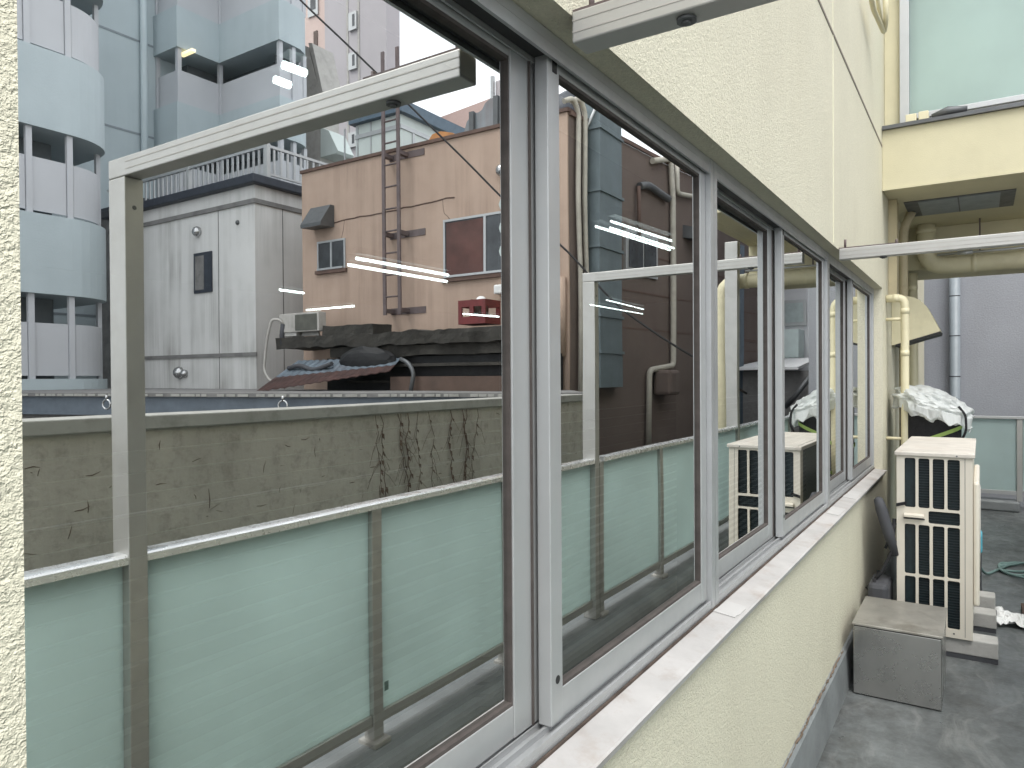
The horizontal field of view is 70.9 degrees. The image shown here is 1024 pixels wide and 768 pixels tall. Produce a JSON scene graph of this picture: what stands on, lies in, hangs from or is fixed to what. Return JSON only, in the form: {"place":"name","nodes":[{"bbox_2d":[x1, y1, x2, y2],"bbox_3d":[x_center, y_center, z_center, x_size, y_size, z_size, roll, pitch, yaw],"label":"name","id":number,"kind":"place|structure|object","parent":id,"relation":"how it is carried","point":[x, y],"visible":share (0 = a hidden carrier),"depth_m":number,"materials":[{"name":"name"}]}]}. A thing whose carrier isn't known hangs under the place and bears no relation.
{"place":"outdoors","nodes":[
{"label":"outdoors","id":0,"kind":"place"},
{"bbox_2d":[0,0,1023,767],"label":"office building","id":1,"kind":"structure","parent":0,"point":[448,382],"depth_m":1.21,"materials":[{"name":"beige paint"}]},
{"bbox_2d":[17,0,714,767],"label":"window","id":2,"kind":"structure","parent":1,"relation":"in","point":[367,346],"depth_m":1.02,"materials":[{"name":"metal"}]},
{"bbox_2d":[714,162,828,605],"bbox_3d":[1.122,-0.010,3.083,0.112,1.375,1.986,0,1,33],"label":"window","id":3,"kind":"structure","parent":1,"relation":"in","point":[771,285],"depth_m":2.96,"materials":[{"name":"metal"}]},
{"bbox_2d":[828,253,873,506],"bbox_3d":[2.201,-0.032,4.737,0.112,1.375,1.956,0,1,33],"label":"window","id":4,"kind":"structure","parent":1,"relation":"in","point":[851,300],"depth_m":4.71,"materials":[{"name":"metal"}]},
{"bbox_2d":[869,0,888,33],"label":"conduit","id":5,"kind":"object","parent":1,"relation":"attached to","point":[881,22],"visible":1,"depth_m":4.69,"materials":[{"name":"beige plastic"}]},
{"bbox_2d":[888,199,897,294],"bbox_3d":[3.091,-1.101,5.832,0.062,0.776,0.070,0,1,33],"label":"cable trunking","id":6,"kind":"object","parent":1,"relation":"attached to","point":[892,237],"visible":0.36,"depth_m":5.80,"materials":[{"name":"beige plastic"}]},
{"bbox_2d":[886,294,909,444],"bbox_3d":[3.041,0.411,5.663,0.165,2.237,0.064,0,1,33],"label":"wall pipe","id":7,"kind":"object","parent":1,"relation":"attached to","point":[904,320],"depth_m":5.61,"materials":[{"name":"beige plastic"}]},
{"bbox_2d":[898,203,898,292],"bbox_3d":[3.170,-1.122,5.941,0.048,0.735,0.047,0,1,33],"label":"wall pipe","id":8,"kind":"object","parent":1,"relation":"attached to","point":[898,242],"depth_m":5.92,"materials":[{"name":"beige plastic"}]},
{"bbox_2d":[899,211,915,445],"bbox_3d":[3.459,-0.045,6.280,0.133,2.933,0.072,0,1,33],"label":"wall pipe","id":9,"kind":"object","parent":1,"relation":"attached to","point":[903,238],"depth_m":6.26,"materials":[{"name":"beige plastic"}]},
{"bbox_2d":[908,273,917,385],"bbox_3d":[3.963,0.161,7.089,0.097,2.500,0.083,0,1,33],"label":"wall pipe","id":10,"kind":"object","parent":1,"relation":"attached to","point":[913,348],"depth_m":7.05,"materials":[{"name":"beige plastic"}]},
{"bbox_2d":[892,296,942,347],"bbox_3d":[3.454,-0.534,6.122,0.353,0.437,0.410,0,1,33],"label":"vent hood","id":11,"kind":"object","parent":1,"relation":"attached to","point":[923,325],"visible":0.85,"depth_m":5.96,"materials":[{"name":"beige metal"}]},
{"bbox_2d":[899,0,1023,122],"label":"balcony railing","id":12,"kind":"object","parent":1,"relation":"on","point":[969,54],"visible":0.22,"depth_m":5.31,"materials":[{"name":"glass"}]},
{"bbox_2d":[916,223,1023,273],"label":"wall pipe","id":13,"kind":"object","parent":1,"relation":"attached to","point":[935,263],"depth_m":6.60,"materials":[{"name":"beige plastic"}]},
{"bbox_2d":[937,218,1023,255],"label":"conduit","id":14,"kind":"object","parent":1,"relation":"attached to","point":[966,252],"visible":0.98,"depth_m":6.52,"materials":[{"name":"metal"}]},
{"bbox_2d":[906,110,928,121],"bbox_3d":[3.024,-1.988,5.362,0.150,0.061,0.070,0,1,33],"label":"junction box","id":15,"kind":"object","parent":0,"point":[922,115],"visible":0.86,"depth_m":5.32,"materials":[{"name":"beige plastic"}]},
{"bbox_2d":[816,507,1023,767],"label":"balcony floor","id":16,"kind":"structure","parent":0,"point":[977,721],"depth_m":3.57,"materials":[{"name":"grey concrete"}]},
{"bbox_2d":[865,497,898,599],"bbox_3d":[2.314,1.168,4.488,0.183,0.935,0.300,0,1,33],"label":"folding chair","id":17,"kind":"object","parent":16,"relation":"on","point":[880,585],"visible":0.73,"depth_m":4.43,"materials":[{"name":"metal"}]},
{"bbox_2d":[852,596,946,710],"bbox_3d":[2.126,1.448,3.927,0.416,0.375,0.543,0,1,33],"label":"metal box","id":18,"kind":"object","parent":16,"relation":"on","point":[899,651],"visible":1,"depth_m":3.74,"materials":[{"name":"silver metal"}]},
{"bbox_2d":[899,406,966,446],"bbox_3d":[3.318,0.827,5.666,0.468,1.582,0.434,0,1,33],"label":"storage bag","id":19,"kind":"object","parent":16,"relation":"on","point":[918,425],"visible":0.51,"depth_m":5.50,"materials":[{"name":"black plastic"}]},
{"bbox_2d":[891,385,973,432],"bbox_3d":[3.309,0.190,5.666,0.567,0.372,0.576,0,1,33],"label":"plastic sheet","id":20,"kind":"object","parent":19,"relation":"on","point":[930,403],"visible":0.93,"depth_m":5.47,"materials":[{"name":"white plastic"}]},
{"bbox_2d":[946,633,998,664],"bbox_3d":[2.633,1.572,4.387,0.555,0.122,0.150,0,1,33],"label":"concrete block","id":21,"kind":"object","parent":16,"relation":"on","point":[981,648],"depth_m":4.25,"materials":[{"name":"concrete"}]},
{"bbox_2d":[894,436,980,640],"bbox_3d":[2.887,0.954,4.835,0.445,1.101,1.292,0,1,33],"label":"outdoor unit","id":22,"kind":"object","parent":21,"relation":"on","point":[939,527],"visible":0.95,"depth_m":4.33,"materials":[{"name":"beige metal"}]},
{"bbox_2d":[896,501,905,505],"bbox_3d":[2.388,0.735,4.407,0.055,0.036,0.004,0,1,33],"label":"strap","id":23,"kind":"object","parent":22,"relation":"hanging from","point":[900,503],"visible":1,"depth_m":4.41,"materials":[{"name":"black fabric"}]},
{"bbox_2d":[973,606,996,633],"bbox_3d":[2.961,1.566,4.889,0.555,0.122,0.150,0,1,33],"label":"concrete block","id":24,"kind":"object","parent":16,"relation":"on","point":[985,619],"depth_m":4.72,"materials":[{"name":"concrete"}]},
{"bbox_2d":[976,591,994,608],"bbox_3d":[3.201,1.561,5.258,0.555,0.122,0.150,0,1,33],"label":"concrete block","id":25,"kind":"object","parent":16,"relation":"on","point":[987,599],"depth_m":5.08,"materials":[{"name":"concrete"}]},
{"bbox_2d":[981,497,1019,511],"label":"curb","id":26,"kind":"structure","parent":16,"relation":"on","point":[1000,504],"depth_m":8.89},
{"bbox_2d":[962,415,1023,501],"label":"balcony railing","id":27,"kind":"object","parent":26,"relation":"on","point":[999,457],"visible":0.4,"depth_m":8.95,"materials":[{"name":"glass"}]},
{"bbox_2d":[982,561,1023,578],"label":"hose","id":28,"kind":"object","parent":16,"relation":"on","point":[1001,566],"visible":0.95,"depth_m":6.10,"materials":[{"name":"green rubber"}]},
{"bbox_2d":[995,606,1023,627],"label":"rag","id":29,"kind":"object","parent":16,"relation":"on","point":[1005,617],"visible":0.97,"depth_m":4.86,"materials":[{"name":"white fabric"}]},
{"bbox_2d":[931,106,967,116],"bbox_3d":[3.186,-1.986,5.238,0.226,0.074,0.064,0,1,33],"label":"rag","id":30,"kind":"object","parent":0,"point":[947,110],"visible":1,"depth_m":5.22,"materials":[{"name":"grey fabric"}]},
{"bbox_2d":[924,102,1023,506],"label":"grey building","id":31,"kind":"structure","parent":0,"point":[992,345],"depth_m":10.02,"materials":[{"name":"paint"}]},
{"bbox_2d":[949,277,960,399],"bbox_3d":[6.253,2.618,10.141,0.135,11.500,0.132,0,1,33],"label":"downpipe","id":32,"kind":"object","parent":31,"relation":"attached to","point":[954,337],"visible":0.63,"depth_m":10.06,"materials":[{"name":"grey plastic"}]},
{"bbox_2d":[980,531,981,590],"bbox_3d":[3.642,1.385,5.654,0.100,0.460,0.180,0,1,33],"label":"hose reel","id":33,"kind":"object","parent":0,"point":[981,565],"visible":0.23,"depth_m":5.56,"materials":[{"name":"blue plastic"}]},
{"bbox_2d":[1021,603,1023,613],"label":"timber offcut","id":34,"kind":"object","parent":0,"point":[1022,607],"visible":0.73,"depth_m":5.08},
{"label":"curb","id":35,"kind":"structure","parent":0,"visible":0},
{"bbox_2d":[572,0,777,53],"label":"awning frame","id":36,"kind":"object","parent":35,"relation":"on","point":[601,25],"visible":1,"depth_m":1.26,"materials":[{"name":"silver metal"}]},
{"bbox_2d":[839,231,1023,260],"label":"awning frame","id":37,"kind":"object","parent":35,"relation":"on","point":[886,250],"visible":1,"depth_m":3.56,"materials":[{"name":"silver metal"}]}
]}

